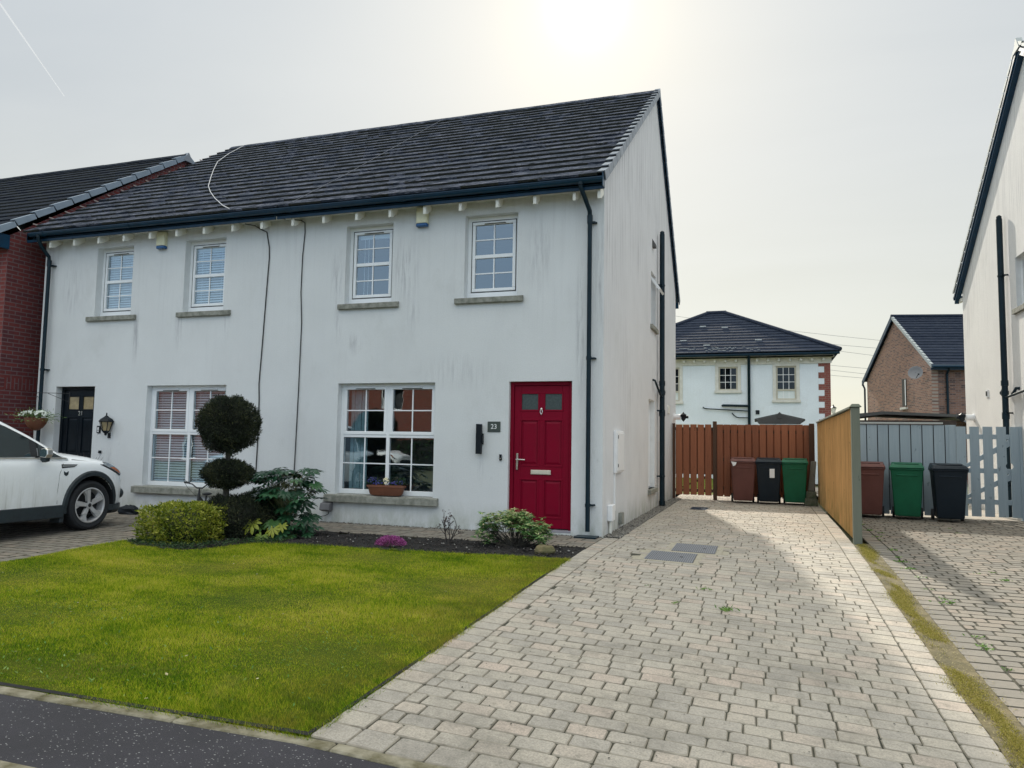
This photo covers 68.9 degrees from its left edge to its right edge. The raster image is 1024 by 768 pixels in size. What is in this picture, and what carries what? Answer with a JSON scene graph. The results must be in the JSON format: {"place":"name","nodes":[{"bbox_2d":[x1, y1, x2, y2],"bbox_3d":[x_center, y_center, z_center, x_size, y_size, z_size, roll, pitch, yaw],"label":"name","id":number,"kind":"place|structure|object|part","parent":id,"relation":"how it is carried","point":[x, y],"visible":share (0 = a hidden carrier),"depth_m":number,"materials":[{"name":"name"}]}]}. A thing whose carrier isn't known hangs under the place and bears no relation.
{"place":"outdoors","nodes":[
{"label":"outdoors","id":0,"kind":"place"},
{"bbox_2d":[0,517,153,561],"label":"neighbour driveway","id":1,"kind":"structure","parent":0,"point":[23,540],"depth_m":9.87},
{"bbox_2d":[0,421,123,529],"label":"parked car","id":2,"kind":"object","parent":1,"relation":"on","point":[39,481],"visible":1,"depth_m":9.88,"materials":[{"name":"white paint"}]},
{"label":"side window","id":3,"kind":"part","parent":2,"relation":"part of","materials":[{"name":"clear glass"}]},
{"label":"side window","id":4,"kind":"part","parent":2,"relation":"part of","materials":[{"name":"black glass"}]},
{"bbox_2d":[118,505,138,514],"bbox_3d":[-6.423,2.097,12.511,0.436,0.154,0.241,-1,-5,19],"label":"plastic bag","id":5,"kind":"object","parent":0,"point":[128,509],"visible":0.91,"depth_m":12.41,"materials":[{"name":"black plastic"}]},
{"bbox_2d":[0,694,396,767],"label":"footpath","id":6,"kind":"structure","parent":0,"point":[38,734],"depth_m":3.51,"materials":[{"name":"grey asphalt"}]},
{"bbox_2d":[0,538,570,740],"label":"lawn","id":7,"kind":"structure","parent":0,"point":[317,655],"depth_m":5.67,"materials":[{"name":"green plant"}]},
{"bbox_2d":[0,682,311,734],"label":"lawn edge soil","id":8,"kind":"structure","parent":7,"relation":"on","point":[127,703],"depth_m":3.95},
{"bbox_2d":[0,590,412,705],"bbox_3d":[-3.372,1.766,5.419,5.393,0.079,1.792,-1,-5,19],"label":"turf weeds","id":9,"kind":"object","parent":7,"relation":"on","point":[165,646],"visible":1,"depth_m":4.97,"materials":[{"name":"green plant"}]},
{"bbox_2d":[124,528,586,558],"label":"bed soil","id":10,"kind":"structure","parent":7,"relation":"on","point":[567,554],"depth_m":9.35,"materials":[{"name":"brown soil"}]},
{"bbox_2d":[129,499,228,544],"bbox_3d":[-4.233,1.772,9.650,1.100,0.562,0.971,-1,-5,19],"label":"golden shrub","id":11,"kind":"object","parent":10,"relation":"on","point":[188,521],"visible":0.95,"depth_m":9.37,"materials":[{"name":"green plant"}]},
{"bbox_2d":[127,532,315,549],"bbox_3d":[-3.743,1.989,9.623,2.244,0.098,1.570,1,-4,-7],"label":"ground cover","id":12,"kind":"object","parent":10,"relation":"on","point":[175,543],"visible":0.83,"depth_m":9.24,"materials":[{"name":"green plant"}]},
{"bbox_2d":[191,394,280,538],"bbox_3d":[-3.748,1.097,10.184,1.310,1.971,1.079,-1,-5,19],"label":"topiary tree","id":13,"kind":"object","parent":10,"relation":"on","point":[229,426],"visible":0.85,"depth_m":9.96,"materials":[{"name":"green plant"}]},
{"bbox_2d":[245,486,298,532],"bbox_3d":[-3.457,1.767,10.480,0.984,0.668,0.844,-1,-5,19],"label":"green shrub","id":14,"kind":"object","parent":10,"relation":"on","point":[254,491],"visible":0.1,"depth_m":10.31,"materials":[{"name":"green plant"}]},
{"bbox_2d":[243,467,329,541],"bbox_3d":[-3.130,1.639,10.188,1.256,1.002,1.158,-1,-5,19],"label":"fatsia shrub","id":15,"kind":"object","parent":10,"relation":"on","point":[294,503],"visible":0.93,"depth_m":10.02,"materials":[{"name":"green plant"}]},
{"bbox_2d":[374,535,406,546],"bbox_3d":[-1.526,1.970,9.410,0.434,0.144,0.339,-1,-5,19],"label":"heather clump","id":16,"kind":"object","parent":10,"relation":"on","point":[391,540],"visible":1,"depth_m":9.34,"materials":[{"name":"purple plant"}]},
{"bbox_2d":[316,536,573,553],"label":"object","id":17,"kind":"object","parent":10,"relation":"on","point":[444,543],"visible":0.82,"depth_m":9.37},
{"bbox_2d":[434,509,462,541],"bbox_3d":[-0.824,1.838,9.604,0.325,0.470,0.336,-2,-5,30],"label":"rose bush","id":18,"kind":"object","parent":10,"relation":"on","point":[444,525],"visible":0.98,"depth_m":9.57,"materials":[{"name":"green plant"}]},
{"bbox_2d":[470,507,553,547],"bbox_3d":[-0.007,1.810,9.393,1.081,0.505,0.696,-1,-5,19],"label":"pieris shrub","id":19,"kind":"object","parent":10,"relation":"on","point":[516,520],"visible":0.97,"depth_m":9.35,"materials":[{"name":"green plant"}]},
{"bbox_2d":[534,544,555,554],"bbox_3d":[0.391,1.997,8.866,0.264,0.160,0.223,-1,-5,19],"label":"rock","id":20,"kind":"object","parent":10,"relation":"on","point":[543,549],"visible":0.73,"depth_m":8.80,"materials":[{"name":"stone"}]},
{"bbox_2d":[105,511,602,547],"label":"side path","id":21,"kind":"structure","parent":0,"point":[430,533],"depth_m":10.59,"materials":[{"name":"grey concrete"}]},
{"bbox_2d":[183,479,211,500],"bbox_3d":[-4.767,1.819,11.626,0.498,0.698,0.864,-1,-5,19],"label":"watering can","id":22,"kind":"object","parent":21,"relation":"on","point":[199,498],"visible":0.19,"depth_m":11.47,"materials":[{"name":"silver metal"}]},
{"bbox_2d":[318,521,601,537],"bbox_3d":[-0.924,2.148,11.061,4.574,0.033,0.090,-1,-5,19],"label":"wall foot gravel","id":23,"kind":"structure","parent":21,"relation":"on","point":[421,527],"depth_m":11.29,"materials":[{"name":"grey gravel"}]},
{"bbox_2d":[0,0,1023,419],"label":"sky","id":24,"kind":"structure","parent":0,"point":[826,159],"materials":[{"name":"white"}]},
{"bbox_2d":[198,484,1012,767],"bbox_3d":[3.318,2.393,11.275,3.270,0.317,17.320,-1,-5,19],"label":"driveway","id":25,"kind":"structure","parent":0,"point":[797,694],"depth_m":4.82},
{"bbox_2d":[0,760,34,767],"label":"road kerb","id":26,"kind":"structure","parent":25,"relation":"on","point":[4,764],"depth_m":3.28,"materials":[{"name":"concrete"}]},
{"bbox_2d":[0,153,210,437],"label":"brick house","id":27,"kind":"structure","parent":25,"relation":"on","point":[30,201],"depth_m":14.38,"materials":[{"name":"brick"}]},
{"bbox_2d":[0,686,445,767],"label":"edging kerb","id":28,"kind":"structure","parent":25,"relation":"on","point":[369,755],"depth_m":3.71,"materials":[{"name":"concrete"}]},
{"bbox_2d":[23,120,428,511],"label":"white house","id":29,"kind":"structure","parent":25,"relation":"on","point":[147,347],"depth_m":13.27,"materials":[{"name":"white paint"}]},
{"bbox_2d":[6,392,69,430],"bbox_3d":[-8.638,0.482,13.487,1.289,0.720,0.804,-1,-5,19],"label":"hanging basket","id":30,"kind":"object","parent":29,"relation":"attached to","point":[36,424],"visible":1,"depth_m":13.35,"materials":[{"name":"brown wicker"}]},
{"bbox_2d":[58,387,94,457],"bbox_3d":[-7.953,1.118,13.720,0.930,2.130,0.080,-1,-5,19],"label":"door","id":31,"kind":"structure","parent":29,"relation":"in","point":[75,434],"depth_m":13.76,"materials":[{"name":"black paint"}]},
{"bbox_2d":[98,413,113,437],"bbox_3d":[-7.205,0.732,13.241,0.226,0.450,0.260,-1,-5,19],"label":"wall lantern","id":32,"kind":"object","parent":29,"relation":"attached to","point":[106,421],"depth_m":13.20,"materials":[{"name":"black metal"}]},
{"bbox_2d":[100,248,133,315],"bbox_3d":[-7.179,-1.857,13.711,0.840,1.265,0.124,-1,-5,19],"label":"window","id":33,"kind":"structure","parent":29,"relation":"in","point":[126,253],"depth_m":13.75,"materials":[{"name":"white plastic"}]},
{"bbox_2d":[156,232,167,249],"bbox_3d":[-6.211,-2.541,13.224,0.190,0.295,0.085,-1,-5,19],"label":"alarm box","id":34,"kind":"object","parent":29,"relation":"attached to","point":[161,240],"visible":1,"depth_m":13.19,"materials":[{"name":"white plastic"}]},
{"bbox_2d":[147,385,225,486],"bbox_3d":[-5.580,0.900,12.940,1.690,1.740,0.136,-1,-5,19],"label":"window","id":35,"kind":"structure","parent":29,"relation":"in","point":[155,429],"depth_m":13.04,"materials":[{"name":"white plastic"}]},
{"bbox_2d":[188,240,225,311],"bbox_3d":[-5.274,-1.876,13.070,0.860,1.265,0.124,-1,-5,19],"label":"window","id":36,"kind":"structure","parent":29,"relation":"in","point":[212,246],"depth_m":13.11,"materials":[{"name":"white plastic"}]},
{"bbox_2d":[208,145,243,208],"bbox_3d":[-6.151,-4.616,15.973,0.557,3.864,7.279,2,-5,-19],"label":"roof cable","id":37,"kind":"object","parent":29,"relation":"on","point":[212,173],"visible":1,"depth_m":15.86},
{"bbox_2d":[245,223,269,476],"bbox_3d":[-4.305,-0.552,12.412,0.430,4.293,0.149,2,-5,-8],"label":"wall cable","id":38,"kind":"object","parent":29,"relation":"attached to","point":[262,337],"depth_m":12.40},
{"bbox_2d":[271,89,679,538],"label":"white house","id":39,"kind":"structure","parent":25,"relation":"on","point":[524,289],"depth_m":11.69,"materials":[{"name":"white paint"}]},
{"bbox_2d":[293,219,305,487],"bbox_3d":[-3.535,-0.521,12.100,0.073,4.407,0.214,-3,-6,42],"label":"wall cable","id":40,"kind":"object","parent":39,"relation":"attached to","point":[300,343],"depth_m":12.16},
{"bbox_2d":[319,502,332,516],"bbox_3d":[-3.013,1.978,11.725,0.370,0.254,0.128,-1,-5,19],"label":"floodlight","id":41,"kind":"object","parent":39,"relation":"attached to","point":[326,506],"visible":0.84,"depth_m":11.66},
{"bbox_2d":[349,225,392,303],"bbox_3d":[-2.230,-1.907,12.052,0.840,1.265,0.134,-1,-5,19],"label":"window","id":42,"kind":"structure","parent":39,"relation":"in","point":[376,232],"depth_m":12.06,"materials":[{"name":"white plastic"}]},
{"bbox_2d":[362,475,406,495],"bbox_3d":[-1.955,1.557,11.481,0.758,0.316,0.201,-1,-5,19],"label":"window box","id":43,"kind":"object","parent":39,"relation":"on","point":[395,488],"visible":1,"depth_m":11.41,"materials":[{"name":"brown plastic"}]},
{"bbox_2d":[339,383,434,496],"bbox_3d":[-1.925,0.864,11.729,1.690,1.740,0.170,-1,-5,19],"label":"window","id":44,"kind":"structure","parent":39,"relation":"in","point":[359,437],"depth_m":11.83,"materials":[{"name":"white plastic"}]},
{"bbox_2d":[416,207,428,227],"bbox_3d":[-1.396,-2.591,11.605,0.190,0.295,0.085,-1,-5,19],"label":"alarm box","id":45,"kind":"object","parent":39,"relation":"attached to","point":[422,219],"visible":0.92,"depth_m":11.57,"materials":[{"name":"white plastic"}]},
{"bbox_2d":[475,424,483,453],"bbox_3d":[-0.472,0.811,11.001,0.100,0.440,0.100,-1,-5,19],"label":"wall light","id":46,"kind":"object","parent":39,"relation":"attached to","point":[479,440],"visible":1,"depth_m":10.96,"materials":[{"name":"black metal"}]},
{"bbox_2d":[467,215,517,297],"bbox_3d":[-0.272,-1.929,11.367,0.850,1.265,0.084,-1,-5,19],"label":"window","id":47,"kind":"structure","parent":39,"relation":"in","point":[472,292],"depth_m":11.37,"materials":[{"name":"white plastic"}]},
{"bbox_2d":[487,421,500,431],"bbox_3d":[-0.266,0.630,10.992,0.200,0.155,0.015,-1,-5,19],"label":"number sign","id":48,"kind":"object","parent":39,"relation":"attached to","point":[493,426],"visible":1,"depth_m":10.99,"materials":[{"name":"black stone"}]},
{"bbox_2d":[507,381,571,533],"bbox_3d":[0.417,1.041,10.815,0.950,2.160,0.150,-1,-5,19],"label":"door","id":49,"kind":"structure","parent":39,"relation":"in","point":[540,412],"depth_m":10.83,"materials":[{"name":"red paint"}]},
{"bbox_2d":[607,504,614,532],"bbox_3d":[1.434,1.958,10.792,0.075,0.420,0.220,-1,-5,19],"label":"junction box","id":50,"kind":"object","parent":39,"relation":"attached to","point":[610,513],"visible":0.96,"depth_m":10.71,"materials":[{"name":"white paint"}]},
{"bbox_2d":[614,431,623,510],"bbox_3d":[1.651,1.323,11.471,0.066,1.200,0.620,-1,-5,19],"label":"meter box","id":51,"kind":"object","parent":39,"relation":"attached to","point":[618,451],"visible":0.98,"depth_m":11.27,"materials":[{"name":"white paint"}]},
{"bbox_2d":[617,433,623,470],"bbox_3d":[1.674,1.043,11.487,0.013,0.580,0.560,-1,-5,19],"label":"door","id":52,"kind":"structure","parent":51,"relation":"in","point":[620,442],"depth_m":11.44,"materials":[{"name":"white paint"}]},
{"bbox_2d":[618,512,623,524],"bbox_3d":[1.697,2.085,11.593,0.060,0.180,0.160,-1,-5,19],"label":"junction box","id":53,"kind":"object","parent":39,"relation":"attached to","point":[620,518],"visible":1,"depth_m":11.53,"materials":[{"name":"grey plastic"}]},
{"bbox_2d":[649,401,649,486],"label":"window","id":54,"kind":"structure","parent":39,"relation":"in","point":[649,401],"depth_m":15.45,"materials":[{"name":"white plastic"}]},
{"bbox_2d":[652,239,656,248],"bbox_3d":[2.951,-2.910,15.456,0.070,0.180,0.150,-1,-5,19],"label":"wall vent","id":55,"kind":"object","parent":39,"relation":"attached to","point":[654,246],"depth_m":15.39,"materials":[{"name":"grey plastic"}]},
{"bbox_2d":[651,276,663,294],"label":"window","id":56,"kind":"structure","parent":39,"relation":"in","point":[652,279],"depth_m":15.22,"materials":[{"name":"white plastic"}]},
{"bbox_2d":[673,412,687,421],"bbox_3d":[4.242,0.822,18.727,0.360,0.250,0.180,-1,-5,19],"label":"security lamp","id":57,"kind":"object","parent":39,"relation":"attached to","point":[682,416],"visible":1,"depth_m":18.69,"materials":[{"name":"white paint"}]},
{"bbox_2d":[604,498,680,537],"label":"gravel","id":58,"kind":"structure","parent":25,"relation":"on","point":[623,530],"depth_m":12.62,"materials":[{"name":"grey gravel"}]},
{"bbox_2d":[365,504,966,757],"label":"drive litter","id":59,"kind":"object","parent":25,"relation":"on","point":[668,650],"visible":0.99,"depth_m":5.08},
{"bbox_2d":[631,549,705,565],"bbox_3d":[1.902,2.092,8.909,0.880,0.093,0.810,-1,-5,19],"label":"drain cover","id":60,"kind":"object","parent":25,"relation":"on","point":[678,557],"visible":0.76,"depth_m":8.85,"materials":[{"name":"grey metal"}]},
{"bbox_2d":[660,542,730,555],"bbox_3d":[2.356,2.146,9.598,0.860,0.086,0.850,-1,-5,19],"label":"drain cover","id":61,"kind":"object","parent":25,"relation":"on","point":[717,550],"visible":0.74,"depth_m":9.53,"materials":[{"name":"grey metal"}]},
{"bbox_2d":[690,507,707,509],"bbox_3d":[3.848,2.558,15.338,0.340,0.014,0.560,-1,-5,19],"label":"gully grate","id":62,"kind":"object","parent":25,"relation":"on","point":[699,508],"visible":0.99,"depth_m":15.25,"materials":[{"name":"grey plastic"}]},
{"bbox_2d":[715,605,739,611],"bbox_3d":[1.875,1.946,6.480,0.201,0.038,0.192,1,-4,-1],"label":"paving weed","id":63,"kind":"object","parent":25,"relation":"on","point":[725,608],"visible":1,"depth_m":6.47,"materials":[{"name":"green plant"}]},
{"bbox_2d":[730,457,755,501],"bbox_3d":[5.319,2.209,17.186,0.576,1.040,0.775,0,-5,16],"label":"wheelie bin","id":64,"kind":"object","parent":25,"relation":"on","point":[743,472],"visible":0.98,"depth_m":16.90,"materials":[{"name":"brown plastic"}]},
{"bbox_2d":[713,421,814,499],"bbox_3d":[5.918,1.854,17.594,2.280,1.930,0.190,-1,-5,19],"label":"wooden fence","id":65,"kind":"object","parent":25,"relation":"on","point":[781,442],"visible":0.49,"depth_m":17.68,"materials":[{"name":"brown wood"}]},
{"bbox_2d":[672,423,712,497],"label":"garden gate","id":66,"kind":"structure","parent":65,"relation":"attached to","point":[694,450],"depth_m":18.12,"materials":[{"name":"brown wood"}]},
{"bbox_2d":[755,457,781,502],"bbox_3d":[5.844,2.202,16.988,0.576,1.040,0.775,-1,-5,19],"label":"wheelie bin","id":67,"kind":"object","parent":25,"relation":"on","point":[768,474],"visible":0.98,"depth_m":16.70,"materials":[{"name":"black plastic"}]},
{"bbox_2d":[781,458,807,502],"bbox_3d":[6.383,2.198,16.828,0.576,1.040,0.775,-1,-5,22],"label":"wheelie bin","id":68,"kind":"object","parent":25,"relation":"on","point":[794,471],"visible":0.88,"depth_m":16.55,"materials":[{"name":"green plastic"}]},
{"bbox_2d":[804,498,817,505],"bbox_3d":[6.631,2.617,16.554,0.260,0.170,0.300,-1,-5,19],"label":"concrete block","id":69,"kind":"object","parent":25,"relation":"on","point":[811,501],"depth_m":16.42,"materials":[{"name":"grey concrete"}]},
{"bbox_2d":[806,491,815,497],"bbox_3d":[6.638,2.456,16.565,0.210,0.148,0.260,-1,-5,19],"label":"concrete block","id":70,"kind":"object","parent":69,"relation":"on","point":[810,494],"depth_m":16.45,"materials":[{"name":"grey concrete"}]},
{"bbox_2d":[808,461,815,490],"bbox_3d":[6.720,2.060,16.720,0.162,0.650,0.288,-3,-6,39],"label":"timber offcut","id":71,"kind":"object","parent":70,"relation":"on","point":[811,482],"visible":1,"depth_m":16.67,"materials":[{"name":"grey wood"}]},
{"bbox_2d":[831,405,835,413],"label":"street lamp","id":72,"kind":"object","parent":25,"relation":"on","point":[833,409],"visible":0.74,"depth_m":46.33,"materials":[{"name":"white metal"}]},
{"bbox_2d":[952,37,1023,519],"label":"neighbour house","id":73,"kind":"structure","parent":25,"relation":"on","point":[989,285],"depth_m":15.00,"materials":[{"name":"white paint"}]},
{"bbox_2d":[956,412,974,422],"bbox_3d":[10.378,0.762,17.086,0.360,0.250,0.180,-1,-5,19],"label":"security lamp","id":74,"kind":"object","parent":73,"relation":"attached to","point":[961,417],"visible":1,"depth_m":17.05,"materials":[{"name":"white paint"}]},
{"bbox_2d":[1021,256,1023,302],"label":"window","id":75,"kind":"structure","parent":73,"relation":"in","point":[1022,258],"depth_m":14.07,"materials":[{"name":"white plastic"}]},
{"bbox_2d":[682,478,712,494],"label":"back lawn","id":76,"kind":"structure","parent":0,"point":[697,485],"depth_m":24.59,"materials":[{"name":"green plant"}]},
{"bbox_2d":[676,310,841,483],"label":"hipped house","id":77,"kind":"structure","parent":76,"relation":"on","point":[733,369],"depth_m":29.50,"materials":[{"name":"white paint"}]},
{"bbox_2d":[676,368,679,400],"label":"window","id":78,"kind":"structure","parent":77,"relation":"in","point":[678,376],"depth_m":30.20,"materials":[{"name":"beige plastic"}]},
{"bbox_2d":[718,367,737,389],"bbox_3d":[8.586,-0.208,29.638,0.740,0.940,0.060,-1,-5,19],"label":"window","id":79,"kind":"structure","parent":77,"relation":"in","point":[719,368],"depth_m":29.65,"materials":[{"name":"beige plastic"}]},
{"bbox_2d":[776,366,796,399],"bbox_3d":[10.629,-0.040,28.930,0.740,1.320,0.070,-1,-5,19],"label":"window","id":80,"kind":"structure","parent":77,"relation":"in","point":[788,367],"depth_m":28.92,"materials":[{"name":"beige plastic"}]},
{"bbox_2d":[678,316,873,339],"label":"power line","id":81,"kind":"object","parent":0,"point":[815,333],"visible":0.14,"depth_m":93.50,"materials":[{"name":"grey metal"}]},
{"bbox_2d":[754,412,804,424],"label":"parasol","id":82,"kind":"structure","parent":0,"point":[777,419],"depth_m":21.04,"materials":[{"name":"grey fabric"}]},
{"bbox_2d":[862,314,967,483],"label":"brick house","id":83,"kind":"structure","parent":0,"point":[931,346],"depth_m":34.46,"materials":[{"name":"brown brick"}]},
{"bbox_2d":[902,379,906,406],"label":"window","id":84,"kind":"structure","parent":83,"relation":"in","point":[904,389],"depth_m":34.88,"materials":[{"name":"white paint"}]},
{"bbox_2d":[908,366,924,378],"bbox_3d":[17.806,-0.498,32.504,0.843,0.571,0.607,2,-5,-16],"label":"satellite dish","id":85,"kind":"object","parent":83,"relation":"attached to","point":[915,372],"visible":0.99,"depth_m":32.55,"materials":[{"name":"grey metal"}]},
{"bbox_2d":[815,487,1020,520],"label":"back patio","id":86,"kind":"structure","parent":0,"point":[970,516],"depth_m":14.54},
{"bbox_2d":[860,411,959,454],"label":"shed","id":87,"kind":"structure","parent":86,"relation":"on","point":[909,415],"depth_m":20.29,"materials":[{"name":"brown"}]},
{"bbox_2d":[853,544,1023,767],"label":"verge strip","id":88,"kind":"object","parent":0,"point":[965,664],"visible":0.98,"depth_m":5.31,"materials":[{"name":"soil"}]},
{"bbox_2d":[816,404,861,544],"bbox_3d":[5.953,1.566,13.773,0.192,2.010,7.392,-1,-5,19],"label":"boarded fence","id":89,"kind":"object","parent":88,"relation":"on","point":[839,469],"visible":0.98,"depth_m":11.79,"materials":[{"name":"brown wood"}]},
{"bbox_2d":[855,546,1022,767],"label":"verge litter","id":90,"kind":"object","parent":88,"relation":"on","point":[952,656],"visible":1,"depth_m":5.41,"materials":[{"name":"plant"}]},
{"bbox_2d":[856,543,1023,767],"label":"verge moss","id":91,"kind":"object","parent":88,"relation":"on","point":[903,600],"visible":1,"depth_m":4.91,"materials":[{"name":"green plant"}]},
{"bbox_2d":[862,514,1023,727],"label":"driveway","id":92,"kind":"structure","parent":0,"point":[949,564],"depth_m":7.96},
{"bbox_2d":[861,461,885,516],"bbox_3d":[6.770,1.996,14.152,0.576,1.040,0.775,-1,-5,26],"label":"wheelie bin","id":93,"kind":"object","parent":92,"relation":"on","point":[872,479],"visible":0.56,"depth_m":13.85,"materials":[{"name":"brown plastic"}]},
{"bbox_2d":[889,462,924,517],"bbox_3d":[7.362,1.986,13.901,0.576,1.040,0.775,-1,-5,28],"label":"wheelie bin","id":94,"kind":"object","parent":92,"relation":"on","point":[907,480],"visible":1,"depth_m":13.64,"materials":[{"name":"green plastic"}]},
{"bbox_2d":[860,422,956,515],"bbox_3d":[7.440,1.651,14.552,2.168,1.810,0.120,-1,-5,19],"label":"painted fence","id":95,"kind":"object","parent":92,"relation":"on","point":[924,445],"visible":0.45,"depth_m":14.47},
{"bbox_2d":[956,426,1023,520],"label":"painted gate","id":96,"kind":"structure","parent":95,"relation":"attached to","point":[1015,476],"depth_m":13.98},
{"bbox_2d":[862,521,1020,691],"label":"weeds","id":97,"kind":"object","parent":92,"relation":"on","point":[984,645],"visible":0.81,"depth_m":7.50,"materials":[{"name":"green plant"}]},
{"bbox_2d":[928,463,968,520],"bbox_3d":[7.903,1.964,13.509,0.576,1.040,0.775,-1,-5,24],"label":"wheelie bin","id":98,"kind":"object","parent":92,"relation":"on","point":[949,484],"visible":1,"depth_m":13.24,"materials":[{"name":"black plastic"}]}
]}

